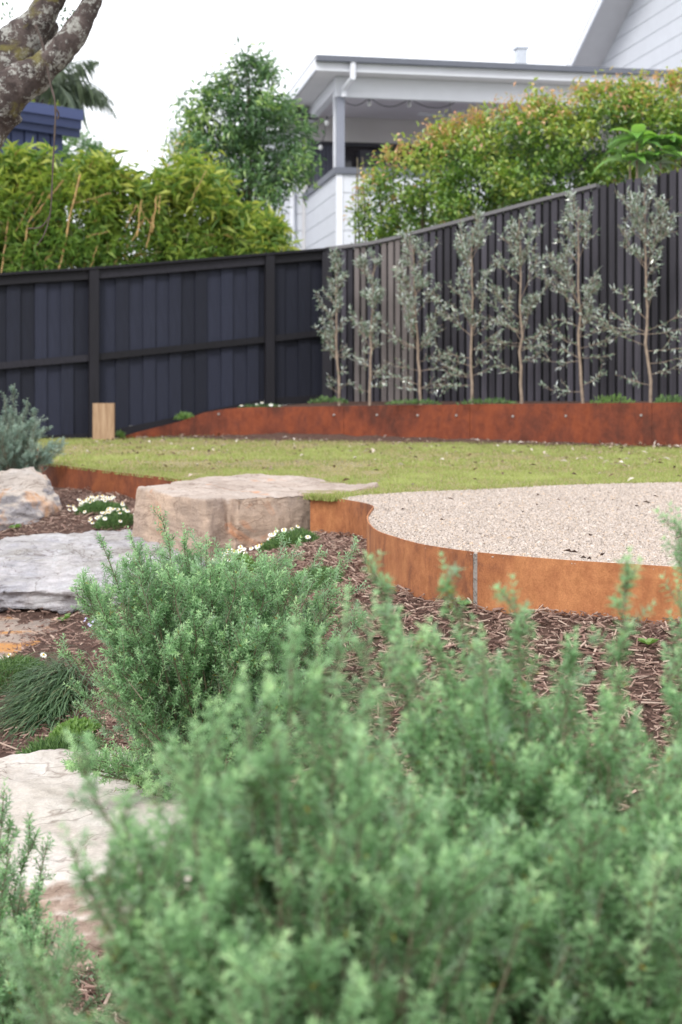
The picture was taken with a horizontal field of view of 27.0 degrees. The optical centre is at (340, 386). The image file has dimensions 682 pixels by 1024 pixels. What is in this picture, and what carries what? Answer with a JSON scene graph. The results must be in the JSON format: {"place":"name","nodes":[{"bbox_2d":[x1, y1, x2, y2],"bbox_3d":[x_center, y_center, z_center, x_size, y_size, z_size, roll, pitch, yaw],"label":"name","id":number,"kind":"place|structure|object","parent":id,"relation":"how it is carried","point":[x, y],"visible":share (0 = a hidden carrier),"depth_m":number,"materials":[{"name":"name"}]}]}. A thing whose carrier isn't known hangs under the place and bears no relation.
{"place":"outdoors","nodes":[
{"label":"outdoors","id":0,"kind":"place"},
{"bbox_2d":[0,0,596,267],"label":"sky","id":1,"kind":"structure","parent":0,"point":[145,50],"materials":[{"name":"white"}]},
{"bbox_2d":[0,432,681,1023],"bbox_3d":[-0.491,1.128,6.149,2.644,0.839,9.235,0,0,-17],"label":"bark mulch","id":2,"kind":"object","parent":0,"point":[324,538],"visible":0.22,"depth_m":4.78,"materials":[{"name":"brown wood"}]},
{"bbox_2d":[7,523,21,528],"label":"weed","id":3,"kind":"object","parent":2,"relation":"on","point":[15,526],"visible":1,"depth_m":8.79,"materials":[{"name":"green plant"}]},
{"bbox_2d":[0,652,46,692],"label":"ground cover","id":4,"kind":"object","parent":2,"relation":"on","point":[6,665],"visible":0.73,"depth_m":5.98,"materials":[{"name":"green plant"}]},
{"bbox_2d":[0,467,61,529],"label":"boulder","id":5,"kind":"object","parent":2,"relation":"on","point":[29,494],"visible":0.82,"depth_m":9.03,"materials":[{"name":"beige stone"}]},
{"bbox_2d":[0,383,66,472],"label":"grey shrub","id":6,"kind":"object","parent":2,"relation":"on","point":[17,454],"visible":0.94,"depth_m":10.57,"materials":[{"name":"green plant"}]},
{"bbox_2d":[0,617,69,658],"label":"stone step","id":7,"kind":"object","parent":2,"relation":"on","point":[18,629],"visible":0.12,"depth_m":6.79,"materials":[{"name":"stone"}]},
{"bbox_2d":[0,0,102,245],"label":"tree","id":8,"kind":"object","parent":2,"relation":"on","point":[38,51],"visible":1,"depth_m":7.90,"materials":[{"name":"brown plant"}]},
{"bbox_2d":[0,645,109,749],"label":"grass tuft","id":9,"kind":"object","parent":2,"relation":"on","point":[45,696],"visible":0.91,"depth_m":5.64,"materials":[{"name":"green plant"}]},
{"bbox_2d":[0,777,113,1023],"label":"rosemary shrub","id":10,"kind":"object","parent":2,"relation":"on","point":[26,925],"visible":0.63,"depth_m":2.78,"materials":[{"name":"green plant"}]},
{"bbox_2d":[15,730,106,753],"bbox_3d":[-1.014,1.291,5.050,0.368,0.136,0.264,0,0,0],"label":"ground cover","id":11,"kind":"object","parent":2,"relation":"on","point":[58,742],"visible":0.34,"depth_m":5.06,"materials":[{"name":"green plant"}]},
{"bbox_2d":[56,613,70,620],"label":"weed","id":12,"kind":"object","parent":2,"relation":"on","point":[66,616],"visible":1,"depth_m":7.00,"materials":[{"name":"green plant"}]},
{"bbox_2d":[48,715,101,740],"bbox_3d":[-0.990,1.263,5.249,0.226,0.098,0.208,0,0,24],"label":"ground cover","id":13,"kind":"object","parent":2,"relation":"on","point":[75,724],"visible":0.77,"depth_m":5.23,"materials":[{"name":"green plant"}]},
{"bbox_2d":[0,749,192,980],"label":"boulder","id":14,"kind":"object","parent":2,"relation":"on","point":[40,782],"visible":0.23,"depth_m":4.04,"materials":[{"name":"beige stone"}]},
{"bbox_2d":[67,495,128,515],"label":"ground cover","id":15,"kind":"object","parent":2,"relation":"on","point":[97,506],"visible":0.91,"depth_m":8.95,"materials":[{"name":"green plant"}]},
{"bbox_2d":[0,529,204,613],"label":"stone step","id":16,"kind":"object","parent":2,"relation":"on","point":[38,571],"visible":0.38,"depth_m":7.36,"materials":[{"name":"grey stone"}]},
{"bbox_2d":[34,447,180,498],"bbox_3d":[-2.482,0.769,12.357,0.543,0.362,7.326,0,0,-19],"label":"steel edging","id":17,"kind":"object","parent":2,"relation":"on","point":[61,476],"visible":0.25,"depth_m":10.04,"materials":[{"name":"brown metal"}]},
{"bbox_2d":[88,507,133,530],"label":"ground cover","id":18,"kind":"object","parent":2,"relation":"on","point":[113,516],"visible":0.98,"depth_m":8.51,"materials":[{"name":"green plant"}]},
{"bbox_2d":[0,247,329,440],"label":"fence","id":19,"kind":"object","parent":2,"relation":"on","point":[145,346],"visible":0.86,"depth_m":16.91,"materials":[{"name":"grey paint"}]},
{"bbox_2d":[53,505,369,801],"bbox_3d":[-0.398,0.832,4.379,0.987,0.945,0.954,0,0,0],"label":"rosemary shrub","id":20,"kind":"object","parent":2,"relation":"on","point":[192,659],"visible":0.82,"depth_m":4.21,"materials":[{"name":"green plant"}]},
{"bbox_2d":[209,545,256,587],"bbox_3d":[-0.529,0.875,6.740,0.333,0.239,0.304,0,0,-43],"label":"ground cover","id":21,"kind":"object","parent":2,"relation":"on","point":[247,556],"visible":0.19,"depth_m":6.72,"materials":[{"name":"green plant"}]},
{"bbox_2d":[132,474,379,567],"bbox_3d":[-0.503,0.774,8.406,1.508,0.455,1.612,0,0,-33],"label":"stone step","id":22,"kind":"object","parent":2,"relation":"on","point":[246,510],"visible":0.63,"depth_m":7.72,"materials":[{"name":"beige stone"}]},
{"bbox_2d":[243,525,319,553],"bbox_3d":[-0.288,0.770,7.142,0.351,0.157,0.349,0,0,-36],"label":"ground cover","id":23,"kind":"object","parent":2,"relation":"on","point":[295,533],"visible":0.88,"depth_m":7.11,"materials":[{"name":"green plant"}]},
{"bbox_2d":[0,582,585,1023],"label":"rosemary shrub","id":24,"kind":"object","parent":2,"relation":"on","point":[230,934],"visible":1,"depth_m":1.49,"materials":[{"name":"green plant"}]},
{"bbox_2d":[283,564,345,597],"bbox_3d":[-0.131,0.847,6.198,0.320,0.148,0.298,0,0,0],"label":"ground cover","id":25,"kind":"object","parent":2,"relation":"on","point":[315,570],"visible":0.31,"depth_m":6.17,"materials":[{"name":"green plant"}]},
{"bbox_2d":[69,432,681,558],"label":"fallen leaves","id":26,"kind":"object","parent":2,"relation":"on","point":[630,478],"visible":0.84,"depth_m":13.27,"materials":[{"name":"brown plant"}]},
{"bbox_2d":[122,402,681,446],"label":"retaining wall","id":27,"kind":"structure","parent":2,"relation":"on","point":[647,424],"depth_m":15.35,"materials":[{"name":"red metal"}]},
{"bbox_2d":[310,499,681,623],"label":"steel edging","id":28,"kind":"object","parent":2,"relation":"on","point":[587,587],"visible":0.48,"depth_m":4.98,"materials":[{"name":"orange metal"}]},
{"bbox_2d":[336,545,681,1023],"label":"rosemary shrub","id":29,"kind":"object","parent":2,"relation":"on","point":[621,878],"visible":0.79,"depth_m":1.79,"materials":[{"name":"green plant"}]},
{"bbox_2d":[638,638,658,644],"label":"weed","id":30,"kind":"object","parent":2,"relation":"on","point":[648,641],"visible":1,"depth_m":4.45,"materials":[{"name":"green plant"}]},
{"bbox_2d":[652,499,681,1005],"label":"rosemary shrub","id":31,"kind":"object","parent":2,"relation":"on","point":[673,694],"visible":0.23,"depth_m":2.14,"materials":[{"name":"green plant"}]},
{"bbox_2d":[33,434,681,501],"bbox_3d":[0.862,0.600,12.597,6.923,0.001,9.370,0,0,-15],"label":"lawn","id":32,"kind":"structure","parent":0,"point":[283,463],"depth_m":11.13,"materials":[{"name":"green plant"}]},
{"bbox_2d":[93,403,114,439],"bbox_3d":[-2.667,0.409,16.000,0.239,0.450,0.179,0,0,-5],"label":"timber block","id":33,"kind":"object","parent":32,"relation":"on","point":[104,421],"depth_m":15.92,"materials":[{"name":"beige wood"}]},
{"bbox_2d":[115,430,125,437],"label":"ground cover","id":34,"kind":"object","parent":32,"relation":"on","point":[120,433],"visible":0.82,"depth_m":16.18,"materials":[{"name":"green plant"}]},
{"bbox_2d":[279,401,675,406],"bbox_3d":[1.355,0.373,15.664,7.965,0.486,2.216,0,0,26],"label":"raised bed","id":35,"kind":"object","parent":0,"point":[373,403],"visible":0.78,"depth_m":16.39,"materials":[{"name":"brown metal"}]},
{"bbox_2d":[173,411,193,419],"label":"ground cover","id":36,"kind":"object","parent":35,"relation":"on","point":[181,415],"visible":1,"depth_m":16.77,"materials":[{"name":"green plant"}]},
{"bbox_2d":[238,402,281,407],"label":"ground cover","id":37,"kind":"object","parent":35,"relation":"on","point":[266,405],"visible":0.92,"depth_m":16.84,"materials":[{"name":"green plant"}]},
{"bbox_2d":[308,395,349,403],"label":"ground cover","id":38,"kind":"object","parent":35,"relation":"on","point":[325,399],"visible":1,"depth_m":16.42,"materials":[{"name":"green plant"}]},
{"bbox_2d":[313,246,354,405],"bbox_3d":[-0.078,-0.679,16.765,0.566,1.960,0.284,0,0,31],"label":"olive tree","id":39,"kind":"object","parent":35,"relation":"on","point":[327,334],"visible":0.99,"depth_m":16.75,"materials":[{"name":"green plant"}]},
{"bbox_2d":[346,246,389,405],"bbox_3d":[0.329,-0.669,16.413,0.563,1.939,0.337,0,0,23],"label":"olive tree","id":40,"kind":"object","parent":35,"relation":"on","point":[373,296],"visible":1,"depth_m":16.44,"materials":[{"name":"green plant"}]},
{"bbox_2d":[385,397,440,404],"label":"ground cover","id":41,"kind":"object","parent":35,"relation":"on","point":[413,401],"visible":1,"depth_m":15.67,"materials":[{"name":"green plant"}]},
{"bbox_2d":[376,224,469,404],"bbox_3d":[0.846,-0.778,15.930,1.235,2.157,0.417,0,0,29],"label":"olive tree","id":42,"kind":"object","parent":35,"relation":"on","point":[422,284],"visible":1,"depth_m":15.97,"materials":[{"name":"green plant"}]},
{"bbox_2d":[427,206,506,403],"bbox_3d":[1.365,-0.850,15.543,0.973,2.300,0.519,0,0,40],"label":"olive tree","id":43,"kind":"object","parent":35,"relation":"on","point":[479,236],"visible":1,"depth_m":15.59,"materials":[{"name":"green plant"}]},
{"bbox_2d":[456,397,516,404],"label":"ground cover","id":44,"kind":"object","parent":35,"relation":"on","point":[479,400],"visible":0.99,"depth_m":15.24,"materials":[{"name":"green plant"}]},
{"bbox_2d":[322,168,681,401],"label":"fence","id":45,"kind":"object","parent":35,"relation":"on","point":[621,267],"visible":0.56,"depth_m":15.93,"materials":[{"name":"grey metal"}]},
{"bbox_2d":[480,206,560,403],"bbox_3d":[1.927,-0.811,15.203,1.009,2.223,0.421,0,0,38],"label":"olive tree","id":46,"kind":"object","parent":35,"relation":"on","point":[534,299],"visible":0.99,"depth_m":15.23,"materials":[{"name":"green plant"}]},
{"bbox_2d":[536,190,613,402],"bbox_3d":[2.430,-0.893,14.861,0.892,2.388,0.351,0,0,37],"label":"olive tree","id":47,"kind":"object","parent":35,"relation":"on","point":[591,288],"visible":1,"depth_m":14.85,"materials":[{"name":"green plant"}]},
{"bbox_2d":[589,391,635,402],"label":"ground cover","id":48,"kind":"object","parent":35,"relation":"on","point":[609,399],"visible":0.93,"depth_m":14.49,"materials":[{"name":"green plant"}]},
{"bbox_2d":[586,165,681,402],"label":"olive tree","id":49,"kind":"object","parent":35,"relation":"on","point":[638,208],"visible":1,"depth_m":14.38,"materials":[{"name":"green plant"}]},
{"bbox_2d":[653,393,681,402],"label":"ground cover","id":50,"kind":"object","parent":35,"relation":"on","point":[660,400],"visible":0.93,"depth_m":14.10,"materials":[{"name":"green plant"}]},
{"bbox_2d":[343,482,681,567],"bbox_3d":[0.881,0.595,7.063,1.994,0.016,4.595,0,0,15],"label":"gravel","id":51,"kind":"structure","parent":0,"point":[610,548],"depth_m":6.37,"materials":[{"name":"beige gravel"}]},
{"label":"neighbour ground","id":52,"kind":"structure","parent":0,"visible":0},
{"bbox_2d":[0,102,83,265],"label":"shed","id":53,"kind":"structure","parent":52,"relation":"on","point":[36,124],"depth_m":22.38,"materials":[{"name":"blue paint"}]},
{"bbox_2d":[35,58,119,130],"bbox_3d":[-5.127,-3.094,25.450,2.017,6.796,1.647,0,0,-28],"label":"palm tree","id":54,"kind":"object","parent":52,"relation":"on","point":[73,91],"visible":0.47,"depth_m":25.28,"materials":[{"name":"green plant"}]},
{"bbox_2d":[63,122,124,264],"bbox_3d":[-4.501,-2.178,24.622,1.316,4.959,1.404,0,0,-29],"label":"shrub","id":55,"kind":"object","parent":52,"relation":"on","point":[86,143],"visible":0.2,"depth_m":24.40,"materials":[{"name":"green plant"}]},
{"bbox_2d":[0,138,304,272],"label":"bamboo hedge","id":56,"kind":"object","parent":52,"relation":"on","point":[101,183],"visible":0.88,"depth_m":18.24,"materials":[{"name":"green plant"}]},
{"bbox_2d":[147,127,207,169],"bbox_3d":[-2.271,-1.663,19.768,0.854,3.931,0.894,0,0,0],"label":"shrub","id":57,"kind":"object","parent":52,"relation":"on","point":[169,150],"visible":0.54,"depth_m":19.64,"materials":[{"name":"green plant"}]},
{"bbox_2d":[162,35,325,246],"bbox_3d":[-1.370,-2.329,20.299,2.372,5.264,1.682,0,0,0],"label":"tree","id":58,"kind":"object","parent":52,"relation":"on","point":[246,136],"visible":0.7,"depth_m":20.05,"materials":[{"name":"green plant"}]},
{"bbox_2d":[169,0,681,252],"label":"house","id":59,"kind":"structure","parent":52,"relation":"on","point":[624,37],"depth_m":25.83,"materials":[{"name":"white paint"}]},
{"bbox_2d":[308,147,311,188],"bbox_3d":[-0.599,-3.764,27.358,0.070,1.928,0.030,0,0,-11],"label":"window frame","id":60,"kind":"structure","parent":59,"relation":"in","point":[309,186],"depth_m":27.35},
{"bbox_2d":[308,99,455,149],"bbox_3d":[0.477,-4.753,25.987,2.377,0.714,2.638,0,0,-25],"label":"string light","id":61,"kind":"object","parent":59,"relation":"hanging from","point":[369,104],"visible":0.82,"depth_m":25.06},
{"bbox_2d":[418,102,468,122],"bbox_3d":[1.989,-4.995,25.900,0.962,0.410,0.962,0,0,25],"label":"ceiling fan","id":62,"kind":"object","parent":59,"relation":"hanging from","point":[446,115],"visible":0.59,"depth_m":25.81,"materials":[{"name":"paint"}]},
{"bbox_2d":[310,141,631,153],"bbox_3d":[4.005,-4.689,28.225,9.440,0.078,0.034,0,0,-11],"label":"window frame","id":63,"kind":"structure","parent":59,"relation":"in","point":[325,143],"depth_m":27.55,"materials":[{"name":"black metal"}]},
{"bbox_2d":[329,146,678,175],"bbox_3d":[3.996,-3.764,28.273,9.440,1.928,0.050,0,0,-11],"label":"window","id":64,"kind":"structure","parent":59,"relation":"in","point":[350,152],"depth_m":27.65,"materials":[{"name":"glass"}]},
{"bbox_2d":[342,60,681,247],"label":"hedge","id":65,"kind":"object","parent":52,"relation":"on","point":[453,202],"visible":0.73,"depth_m":17.22,"materials":[{"name":"green plant"}]},
{"bbox_2d":[592,124,681,178],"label":"broad leaf plant","id":66,"kind":"object","parent":52,"relation":"on","point":[653,140],"visible":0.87,"depth_m":15.44,"materials":[{"name":"green plant"}]}
]}

